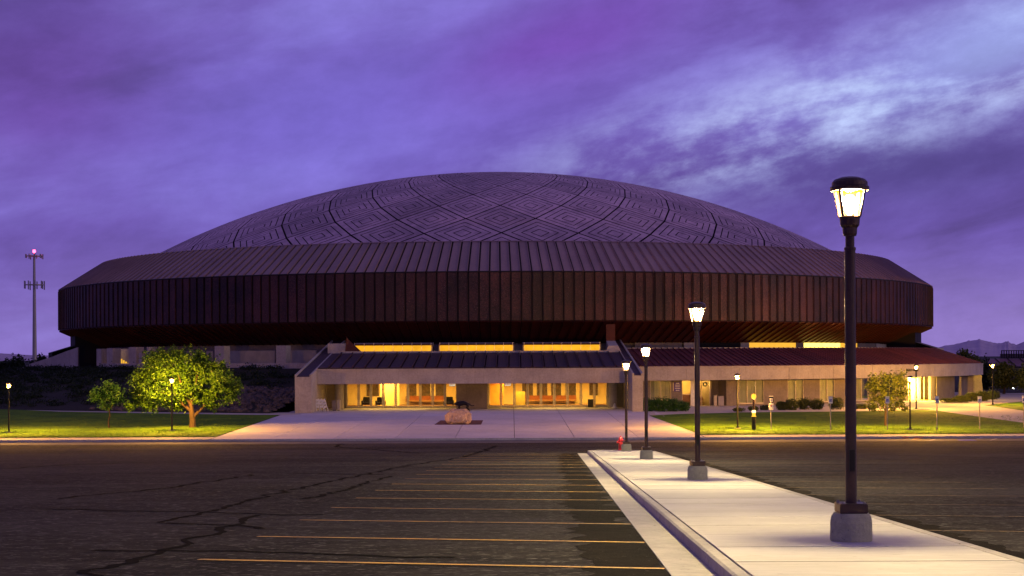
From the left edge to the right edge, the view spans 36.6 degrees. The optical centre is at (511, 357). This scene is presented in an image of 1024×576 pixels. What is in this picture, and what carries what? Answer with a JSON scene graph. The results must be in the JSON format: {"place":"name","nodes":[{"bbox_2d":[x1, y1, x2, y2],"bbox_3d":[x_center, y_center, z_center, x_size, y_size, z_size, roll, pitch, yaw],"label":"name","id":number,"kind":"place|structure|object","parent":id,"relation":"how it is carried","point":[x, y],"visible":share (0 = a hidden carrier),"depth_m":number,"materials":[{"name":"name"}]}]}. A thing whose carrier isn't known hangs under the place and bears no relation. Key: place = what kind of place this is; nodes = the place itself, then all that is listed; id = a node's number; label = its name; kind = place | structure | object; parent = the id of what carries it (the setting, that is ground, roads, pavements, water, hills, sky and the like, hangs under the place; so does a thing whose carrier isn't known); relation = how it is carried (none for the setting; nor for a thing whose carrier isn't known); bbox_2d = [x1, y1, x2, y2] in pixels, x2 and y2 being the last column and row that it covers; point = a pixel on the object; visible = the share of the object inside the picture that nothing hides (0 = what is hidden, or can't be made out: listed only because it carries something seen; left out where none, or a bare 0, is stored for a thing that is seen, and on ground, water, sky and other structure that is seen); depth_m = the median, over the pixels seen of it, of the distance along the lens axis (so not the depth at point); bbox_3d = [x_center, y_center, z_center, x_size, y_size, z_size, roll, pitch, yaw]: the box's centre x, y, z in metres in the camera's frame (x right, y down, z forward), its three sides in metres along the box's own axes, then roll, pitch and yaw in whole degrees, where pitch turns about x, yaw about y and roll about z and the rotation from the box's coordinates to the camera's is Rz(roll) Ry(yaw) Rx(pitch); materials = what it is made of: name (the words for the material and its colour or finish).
{"place":"outdoors","nodes":[
{"label":"outdoors","id":0,"kind":"place"},
{"bbox_2d":[0,353,47,360],"bbox_3d":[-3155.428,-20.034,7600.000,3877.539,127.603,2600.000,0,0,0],"label":"mountains","id":1,"kind":"structure","parent":0,"point":[3,356],"depth_m":6937.54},
{"bbox_2d":[0,437,213,439],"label":"kerbside path","id":2,"kind":"structure","parent":0,"point":[119,438],"depth_m":110.39,"materials":[{"name":"concrete"}]},
{"bbox_2d":[0,409,277,437],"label":"lawn","id":3,"kind":"structure","parent":0,"point":[29,418],"depth_m":129.90,"materials":[{"name":"green plant"}]},
{"bbox_2d":[5,382,11,432],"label":"lamp post","id":4,"kind":"object","parent":3,"relation":"on","point":[8,389],"visible":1,"depth_m":117.52,"materials":[{"name":"metal"}]},
{"bbox_2d":[86,379,125,427],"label":"tree","id":5,"kind":"object","parent":3,"relation":"on","point":[104,393],"visible":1,"depth_m":122.83,"materials":[{"name":"green plant"}]},
{"bbox_2d":[169,377,173,430],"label":"lamp post","id":6,"kind":"object","parent":3,"relation":"on","point":[170,378],"visible":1,"depth_m":119.31,"materials":[{"name":"metal"}]},
{"bbox_2d":[123,343,243,426],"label":"broad tree","id":7,"kind":"object","parent":3,"relation":"on","point":[201,365],"visible":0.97,"depth_m":123.15,"materials":[{"name":"green plant"}]},
{"bbox_2d":[0,368,300,412],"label":"berm","id":8,"kind":"structure","parent":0,"point":[71,405],"depth_m":162.60,"materials":[{"name":"plant"}]},
{"bbox_2d":[0,361,294,406],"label":"ground cover","id":9,"kind":"object","parent":8,"relation":"on","point":[21,372],"visible":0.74,"depth_m":172.00,"materials":[{"name":"green plant"}]},
{"bbox_2d":[89,384,294,411],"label":"rubble","id":10,"kind":"object","parent":8,"relation":"on","point":[248,398],"visible":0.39,"depth_m":151.07,"materials":[{"name":"stone"}]},
{"bbox_2d":[97,345,316,368],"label":"terrace","id":11,"kind":"structure","parent":8,"relation":"on","point":[286,356],"depth_m":178.20,"materials":[{"name":"concrete"}]},
{"bbox_2d":[36,410,299,414],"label":"footpath","id":12,"kind":"structure","parent":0,"point":[282,413],"depth_m":146.01,"materials":[{"name":"concrete"}]},
{"bbox_2d":[212,407,702,438],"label":"plaza","id":13,"kind":"structure","parent":0,"point":[503,422],"depth_m":124.92,"materials":[{"name":"concrete"}]},
{"bbox_2d":[434,420,482,424],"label":"mulch bed","id":14,"kind":"object","parent":13,"relation":"on","point":[472,422],"visible":0.63,"depth_m":127.42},
{"bbox_2d":[445,408,471,423],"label":"boulder","id":15,"kind":"object","parent":14,"relation":"on","point":[457,416],"visible":1,"depth_m":126.17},
{"bbox_2d":[454,401,473,410],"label":"wildcat statue","id":16,"kind":"object","parent":15,"relation":"on","point":[461,403],"visible":1,"depth_m":126.62,"materials":[{"name":"black metal"}]},
{"bbox_2d":[643,398,654,410],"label":"shrub","id":17,"kind":"object","parent":13,"relation":"on","point":[650,403],"visible":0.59,"depth_m":146.31,"materials":[{"name":"green plant"}]},
{"bbox_2d":[0,441,1023,575],"bbox_3d":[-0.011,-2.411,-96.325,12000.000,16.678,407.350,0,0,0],"label":"parking lot","id":18,"kind":"structure","parent":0,"point":[45,530],"depth_m":32.50,"materials":[{"name":"asphalt"}]},
{"bbox_2d":[58,474,254,498],"bbox_3d":[-8.684,3.361,40.878,0.878,0.625,15.216,0,0,6],"label":"tar seam","id":19,"kind":"object","parent":18,"relation":"on","point":[159,488],"visible":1,"depth_m":39.00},
{"bbox_2d":[76,515,259,575],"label":"tar seam","id":20,"kind":"object","parent":18,"relation":"on","point":[163,550],"visible":1,"depth_m":19.94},
{"bbox_2d":[81,509,322,514],"bbox_3d":[-6.152,2.832,28.378,5.992,0.095,0.451,0,0,24],"label":"tar seam","id":21,"kind":"object","parent":18,"relation":"on","point":[218,512],"visible":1,"depth_m":28.43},
{"bbox_2d":[158,522,262,528],"bbox_3d":[-4.729,2.669,24.684,2.508,0.067,0.484,0,0,39],"label":"tar seam","id":22,"kind":"object","parent":18,"relation":"on","point":[255,527],"visible":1,"depth_m":24.77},
{"bbox_2d":[95,549,453,556],"bbox_3d":[-3.019,2.444,19.361,4.886,0.058,0.465,0,0,17],"label":"tar seam","id":23,"kind":"object","parent":18,"relation":"on","point":[275,552],"visible":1,"depth_m":19.40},
{"bbox_2d":[158,458,453,521],"bbox_3d":[-4.347,3.649,48.366,0.973,1.885,45.777,0,0,4],"label":"tar seam","id":24,"kind":"object","parent":18,"relation":"on","point":[226,506],"visible":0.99,"depth_m":33.83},
{"bbox_2d":[302,476,392,498],"bbox_3d":[-3.974,3.292,39.713,0.477,0.563,13.641,0,0,3],"label":"tar seam","id":25,"kind":"object","parent":18,"relation":"on","point":[349,488],"visible":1,"depth_m":37.40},
{"bbox_2d":[197,559,664,568],"bbox_3d":[-1.026,2.368,17.750,5.598,0.063,0.125,0,0,14],"label":"parking line","id":26,"kind":"object","parent":18,"relation":"on","point":[434,563],"visible":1,"depth_m":17.76,"materials":[{"name":"yellow paint"}]},
{"bbox_2d":[256,536,643,542],"bbox_3d":[-0.929,2.519,21.430,5.598,0.063,0.125,0,0,14],"label":"parking line","id":27,"kind":"object","parent":18,"relation":"on","point":[445,539],"visible":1,"depth_m":21.36,"materials":[{"name":"yellow paint"}]},
{"bbox_2d":[334,520,613,523],"bbox_3d":[-0.832,2.671,25.110,5.598,0.063,0.125,0,0,14],"label":"parking line","id":28,"kind":"object","parent":18,"relation":"on","point":[493,522],"visible":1,"depth_m":25.06,"materials":[{"name":"yellow paint"}]},
{"bbox_2d":[331,507,620,510],"bbox_3d":[-0.735,2.822,28.790,5.598,0.063,0.125,0,0,14],"label":"parking line","id":29,"kind":"object","parent":18,"relation":"on","point":[447,508],"visible":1,"depth_m":28.77,"materials":[{"name":"yellow paint"}]},
{"bbox_2d":[408,498,558,499],"bbox_3d":[-0.638,2.974,32.470,5.598,0.063,0.125,0,0,14],"label":"parking line","id":30,"kind":"object","parent":18,"relation":"on","point":[523,499],"visible":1,"depth_m":32.18,"materials":[{"name":"yellow paint"}]},
{"bbox_2d":[0,438,1023,444],"bbox_3d":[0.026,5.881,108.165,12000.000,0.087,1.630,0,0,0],"label":"gutter","id":31,"kind":"object","parent":18,"relation":"on","point":[477,441],"visible":1,"depth_m":108.16,"materials":[{"name":"concrete"}]},
{"bbox_2d":[556,453,670,575],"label":"asphalt patch","id":32,"kind":"object","parent":18,"relation":"on","point":[586,502],"visible":0.98,"depth_m":22.67,"materials":[{"name":"asphalt"}]},
{"bbox_2d":[578,450,1023,575],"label":"traffic island","id":33,"kind":"structure","parent":18,"relation":"on","point":[720,523],"depth_m":20.64,"materials":[{"name":"concrete"}]},
{"bbox_2d":[621,360,631,450],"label":"lamp post","id":34,"kind":"object","parent":33,"relation":"on","point":[626,445],"visible":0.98,"depth_m":76.19,"materials":[{"name":"metal"}]},
{"bbox_2d":[640,344,652,458],"bbox_3d":[5.218,1.710,60.156,0.512,4.484,0.512,0,0,-3],"label":"lamp post","id":35,"kind":"object","parent":33,"relation":"on","point":[646,451],"visible":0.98,"depth_m":60.09,"materials":[{"name":"black metal"}]},
{"bbox_2d":[687,302,707,479],"bbox_3d":[4.672,0.839,39.016,0.512,4.484,0.512,0,0,-6],"label":"lamp post","id":36,"kind":"object","parent":33,"relation":"on","point":[697,469],"visible":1,"depth_m":38.95,"materials":[{"name":"brown metal"}]},
{"bbox_2d":[830,176,872,541],"bbox_3d":[4.165,0.016,19.035,0.512,4.484,0.512,0,0,0],"label":"lamp post","id":37,"kind":"object","parent":33,"relation":"on","point":[851,520],"visible":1,"depth_m":18.97,"materials":[{"name":"brown metal"}]},
{"bbox_2d":[670,455,1023,558],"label":"kerb","id":38,"kind":"object","parent":18,"relation":"on","point":[984,544],"visible":0.3,"depth_m":24.80,"materials":[{"name":"concrete"}]},
{"bbox_2d":[0,356,1023,439],"bbox_3d":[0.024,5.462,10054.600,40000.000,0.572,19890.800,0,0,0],"label":"ground","id":39,"kind":"structure","parent":0,"point":[289,407],"depth_m":159.43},
{"bbox_2d":[0,357,14,368],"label":"background tree","id":40,"kind":"object","parent":39,"relation":"on","point":[4,364],"visible":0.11,"depth_m":318.69,"materials":[{"name":"green plant"}]},
{"bbox_2d":[5,353,27,369],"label":"background tree","id":41,"kind":"object","parent":39,"relation":"on","point":[18,362],"visible":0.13,"depth_m":309.82,"materials":[{"name":"green plant"}]},
{"bbox_2d":[24,250,44,359],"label":"radio mast","id":42,"kind":"object","parent":39,"relation":"on","point":[35,284],"visible":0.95,"depth_m":399.65,"materials":[{"name":"metal"}]},
{"bbox_2d":[17,347,78,369],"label":"ramp wall","id":43,"kind":"structure","parent":39,"relation":"on","point":[69,358],"depth_m":199.11,"materials":[{"name":"concrete"}]},
{"bbox_2d":[295,324,642,412],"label":"entrance hall","id":44,"kind":"structure","parent":39,"relation":"on","point":[479,375],"depth_m":156.00,"materials":[{"name":"concrete"}]},
{"bbox_2d":[346,384,358,407],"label":"door","id":45,"kind":"structure","parent":44,"relation":"in","point":[347,406],"depth_m":158.02,"materials":[{"name":"metal"}]},
{"bbox_2d":[366,384,379,396],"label":"framed poster","id":46,"kind":"object","parent":44,"relation":"attached to","point":[375,390],"visible":0.69,"depth_m":167.94,"materials":[{"name":"paper"}]},
{"bbox_2d":[371,384,382,407],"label":"door","id":47,"kind":"structure","parent":44,"relation":"in","point":[371,384],"depth_m":158.02,"materials":[{"name":"metal"}]},
{"bbox_2d":[383,384,395,407],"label":"door","id":48,"kind":"structure","parent":44,"relation":"in","point":[384,406],"depth_m":158.02,"materials":[{"name":"metal"}]},
{"bbox_2d":[409,384,416,395],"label":"framed poster","id":49,"kind":"object","parent":44,"relation":"attached to","point":[412,389],"visible":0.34,"depth_m":167.94,"materials":[{"name":"paper"}]},
{"bbox_2d":[408,384,419,407],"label":"door","id":50,"kind":"structure","parent":44,"relation":"in","point":[408,384],"depth_m":158.02,"materials":[{"name":"metal"}]},
{"bbox_2d":[405,396,443,404],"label":"lobby bench","id":51,"kind":"object","parent":44,"relation":"on","point":[426,399],"visible":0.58,"depth_m":167.30,"materials":[{"name":"brown wood"}]},
{"bbox_2d":[422,384,430,395],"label":"framed poster","id":52,"kind":"object","parent":44,"relation":"attached to","point":[426,389],"visible":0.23,"depth_m":167.94,"materials":[{"name":"paper"}]},
{"bbox_2d":[420,384,432,407],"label":"door","id":53,"kind":"structure","parent":44,"relation":"in","point":[431,405],"depth_m":158.02,"materials":[{"name":"metal"}]},
{"bbox_2d":[435,384,443,395],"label":"framed poster","id":54,"kind":"object","parent":44,"relation":"attached to","point":[439,389],"visible":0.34,"depth_m":167.94,"materials":[{"name":"paper"}]},
{"bbox_2d":[488,383,500,406],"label":"door","id":55,"kind":"structure","parent":44,"relation":"in","point":[500,383],"depth_m":158.02,"materials":[{"name":"metal"}]},
{"bbox_2d":[514,383,527,406],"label":"door","id":56,"kind":"structure","parent":44,"relation":"in","point":[515,405],"depth_m":158.02,"materials":[{"name":"metal"}]},
{"bbox_2d":[521,383,533,394],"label":"framed poster","id":57,"kind":"object","parent":44,"relation":"attached to","point":[531,388],"visible":0.57,"depth_m":167.94,"materials":[{"name":"paper"}]},
{"bbox_2d":[536,383,547,394],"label":"framed poster","id":58,"kind":"object","parent":44,"relation":"attached to","point":[544,388],"visible":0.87,"depth_m":167.94,"materials":[{"name":"paper"}]},
{"bbox_2d":[525,395,575,403],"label":"lobby bench","id":59,"kind":"object","parent":44,"relation":"on","point":[550,397],"visible":0.71,"depth_m":167.30,"materials":[{"name":"brown wood"}]},
{"bbox_2d":[550,383,561,394],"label":"framed poster","id":60,"kind":"object","parent":44,"relation":"attached to","point":[558,388],"visible":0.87,"depth_m":167.94,"materials":[{"name":"paper"}]},
{"bbox_2d":[554,383,567,406],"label":"door","id":61,"kind":"structure","parent":44,"relation":"in","point":[555,405],"depth_m":158.02,"materials":[{"name":"metal"}]},
{"bbox_2d":[565,383,576,395],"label":"framed poster","id":62,"kind":"object","parent":44,"relation":"attached to","point":[572,388],"visible":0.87,"depth_m":167.94,"materials":[{"name":"paper"}]},
{"bbox_2d":[589,383,598,395],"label":"framed poster","id":63,"kind":"object","parent":44,"relation":"attached to","point":[591,389],"visible":0.74,"depth_m":167.94,"materials":[{"name":"paper"}]},
{"bbox_2d":[594,383,607,406],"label":"door","id":64,"kind":"structure","parent":44,"relation":"in","point":[595,405],"depth_m":158.02,"materials":[{"name":"metal"}]},
{"bbox_2d":[48,172,937,402],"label":"arena","id":65,"kind":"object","parent":39,"relation":"on","point":[517,258],"visible":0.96,"depth_m":180.98,"materials":[{"name":"metal"}]},
{"bbox_2d":[819,343,839,346],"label":"concourse window","id":66,"kind":"structure","parent":65,"relation":"in","point":[820,344],"depth_m":192.38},
{"bbox_2d":[0,436,1023,444],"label":"kerb","id":67,"kind":"structure","parent":39,"relation":"on","point":[437,439],"depth_m":108.98,"materials":[{"name":"concrete"}]},
{"bbox_2d":[627,347,982,405],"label":"office wing","id":68,"kind":"structure","parent":39,"relation":"on","point":[782,374],"depth_m":172.71,"materials":[{"name":"concrete"}]},
{"bbox_2d":[650,380,670,399],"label":"window","id":69,"kind":"structure","parent":68,"relation":"in","point":[667,383],"depth_m":166.45,"materials":[{"name":"glass"}]},
{"bbox_2d":[673,382,680,390],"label":"notice board","id":70,"kind":"object","parent":68,"relation":"attached to","point":[676,386],"visible":1,"depth_m":166.69,"materials":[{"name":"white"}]},
{"bbox_2d":[691,380,694,405],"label":"door","id":71,"kind":"structure","parent":68,"relation":"in","point":[692,381],"depth_m":167.37,"materials":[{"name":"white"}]},
{"bbox_2d":[739,379,763,403],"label":"window","id":72,"kind":"structure","parent":68,"relation":"in","point":[746,394],"depth_m":170.19,"materials":[{"name":"glass"}]},
{"bbox_2d":[788,379,803,400],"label":"window","id":73,"kind":"structure","parent":68,"relation":"in","point":[799,384],"depth_m":172.96,"materials":[{"name":"glass"}]},
{"bbox_2d":[820,379,833,401],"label":"window","id":74,"kind":"structure","parent":68,"relation":"in","point":[823,382],"depth_m":175.21,"materials":[{"name":"glass"}]},
{"bbox_2d":[856,378,868,400],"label":"window","id":75,"kind":"structure","parent":68,"relation":"in","point":[864,393],"depth_m":178.79,"materials":[{"name":"glass"}]},
{"bbox_2d":[955,376,960,395],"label":"window","id":76,"kind":"structure","parent":68,"relation":"in","point":[957,378],"depth_m":196.99,"materials":[{"name":"glass"}]},
{"bbox_2d":[956,348,985,366],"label":"background tree","id":77,"kind":"object","parent":39,"relation":"on","point":[963,352],"visible":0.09,"depth_m":234.21,"materials":[{"name":"green plant"}]},
{"bbox_2d":[980,353,993,389],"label":"background tree","id":78,"kind":"object","parent":39,"relation":"on","point":[986,384],"visible":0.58,"depth_m":244.41,"materials":[{"name":"green plant"}]},
{"bbox_2d":[986,361,1018,393],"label":"background tree","id":79,"kind":"object","parent":39,"relation":"on","point":[1004,373],"visible":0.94,"depth_m":214.21,"materials":[{"name":"green plant"}]},
{"bbox_2d":[982,358,1023,386],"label":"red roofed building","id":80,"kind":"structure","parent":39,"relation":"on","point":[1018,362],"depth_m":264.30,"materials":[{"name":"concrete"}]},
{"bbox_2d":[1000,350,1023,357],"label":"roof screen","id":81,"kind":"object","parent":80,"relation":"on","point":[1011,355],"visible":1,"depth_m":267.00,"materials":[{"name":"black paint"}]},
{"bbox_2d":[1014,362,1023,391],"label":"background tree","id":82,"kind":"object","parent":39,"relation":"on","point":[1020,378],"visible":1,"depth_m":211.74,"materials":[{"name":"green plant"}]},
{"bbox_2d":[0,0,1023,354],"label":"sky","id":83,"kind":"structure","parent":0,"point":[129,128],"materials":[{"name":"purple"}]},
{"bbox_2d":[648,393,1023,421],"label":"footpath","id":84,"kind":"structure","parent":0,"point":[972,408],"depth_m":155.74,"materials":[{"name":"concrete"}]},
{"bbox_2d":[651,396,667,411],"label":"shrub","id":85,"kind":"object","parent":84,"relation":"on","point":[660,404],"visible":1,"depth_m":146.33,"materials":[{"name":"green plant"}]},
{"bbox_2d":[665,396,680,411],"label":"shrub","id":86,"kind":"object","parent":84,"relation":"on","point":[674,405],"visible":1,"depth_m":146.88,"materials":[{"name":"green plant"}]},
{"bbox_2d":[678,400,690,410],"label":"shrub","id":87,"kind":"object","parent":84,"relation":"on","point":[684,406],"visible":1,"depth_m":147.61,"materials":[{"name":"green plant"}]},
{"bbox_2d":[776,401,788,409],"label":"shrub","id":88,"kind":"object","parent":84,"relation":"on","point":[780,405],"visible":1,"depth_m":153.94,"materials":[{"name":"green plant"}]},
{"bbox_2d":[785,398,799,409],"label":"shrub","id":89,"kind":"object","parent":84,"relation":"on","point":[793,405],"visible":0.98,"depth_m":153.90,"materials":[{"name":"green plant"}]},
{"bbox_2d":[797,396,812,409],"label":"shrub","id":90,"kind":"object","parent":84,"relation":"on","point":[804,404],"visible":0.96,"depth_m":155.13,"materials":[{"name":"green plant"}]},
{"bbox_2d":[810,398,824,409],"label":"shrub","id":91,"kind":"object","parent":84,"relation":"on","point":[819,405],"visible":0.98,"depth_m":155.05,"materials":[{"name":"green plant"}]},
{"bbox_2d":[827,397,844,409],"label":"shrub","id":92,"kind":"object","parent":84,"relation":"on","point":[836,404],"visible":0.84,"depth_m":154.71,"materials":[{"name":"green plant"}]},
{"bbox_2d":[914,364,917,408],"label":"lamp post","id":93,"kind":"object","parent":84,"relation":"on","point":[916,384],"visible":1,"depth_m":154.97,"materials":[{"name":"metal"}]},
{"bbox_2d":[940,397,958,402],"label":"shrub","id":94,"kind":"object","parent":84,"relation":"on","point":[948,400],"visible":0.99,"depth_m":175.94,"materials":[{"name":"green plant"}]},
{"bbox_2d":[953,395,969,402],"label":"shrub","id":95,"kind":"object","parent":84,"relation":"on","point":[962,399],"visible":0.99,"depth_m":175.70,"materials":[{"name":"green plant"}]},
{"bbox_2d":[965,392,977,401],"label":"shrub","id":96,"kind":"object","parent":84,"relation":"on","point":[974,395],"visible":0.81,"depth_m":179.65,"materials":[{"name":"green plant"}]},
{"bbox_2d":[978,390,990,400],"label":"shrub","id":97,"kind":"object","parent":84,"relation":"on","point":[985,395],"visible":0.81,"depth_m":181.46,"materials":[{"name":"green plant"}]},
{"bbox_2d":[987,389,1000,399],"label":"shrub","id":98,"kind":"object","parent":84,"relation":"on","point":[997,394],"visible":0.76,"depth_m":187.82,"materials":[{"name":"green plant"}]},
{"bbox_2d":[649,410,1023,434],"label":"lawn","id":99,"kind":"structure","parent":0,"point":[673,419],"depth_m":128.16,"materials":[{"name":"green plant"}]},
{"bbox_2d":[0,414,1023,437],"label":"grass","id":100,"kind":"structure","parent":99,"relation":"on","point":[713,433],"depth_m":116.12,"materials":[{"name":"plant"}]},
{"bbox_2d":[734,373,739,427],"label":"lamp post","id":101,"kind":"object","parent":99,"relation":"on","point":[737,380],"visible":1,"depth_m":119.43,"materials":[{"name":"metal"}]},
{"bbox_2d":[751,399,755,429],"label":"light column","id":102,"kind":"structure","parent":99,"relation":"on","point":[753,416],"depth_m":117.31,"materials":[{"name":"metal"}]},
{"bbox_2d":[769,396,772,429],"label":"parking sign","id":103,"kind":"object","parent":99,"relation":"on","point":[771,403],"visible":1,"depth_m":117.49,"materials":[{"name":"metal"}]},
{"bbox_2d":[863,368,911,425],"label":"lawn tree","id":104,"kind":"object","parent":99,"relation":"on","point":[873,383],"visible":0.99,"depth_m":122.98,"materials":[{"name":"green plant"}]},
{"bbox_2d":[907,376,912,428],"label":"lamp post","id":105,"kind":"object","parent":99,"relation":"on","point":[908,377],"visible":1,"depth_m":117.53,"materials":[{"name":"metal"}]},
{"bbox_2d":[702,434,1023,436],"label":"kerbside path","id":106,"kind":"structure","parent":0,"point":[863,435],"depth_m":110.40,"materials":[{"name":"concrete"}]},
{"bbox_2d":[938,339,1023,355],"bbox_3d":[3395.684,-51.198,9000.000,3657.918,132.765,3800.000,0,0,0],"label":"mountains","id":107,"kind":"structure","parent":0,"point":[979,347],"depth_m":7855.32,"materials":[{"name":"stone"}]},
{"bbox_2d":[988,402,1022,409],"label":"lawn","id":108,"kind":"structure","parent":0,"point":[1016,405],"depth_m":164.77,"materials":[{"name":"green plant"}]},
{"bbox_2d":[993,388,1023,392],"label":"side road","id":109,"kind":"structure","parent":0,"point":[1008,390],"depth_m":234.89,"materials":[{"name":"asphalt"}]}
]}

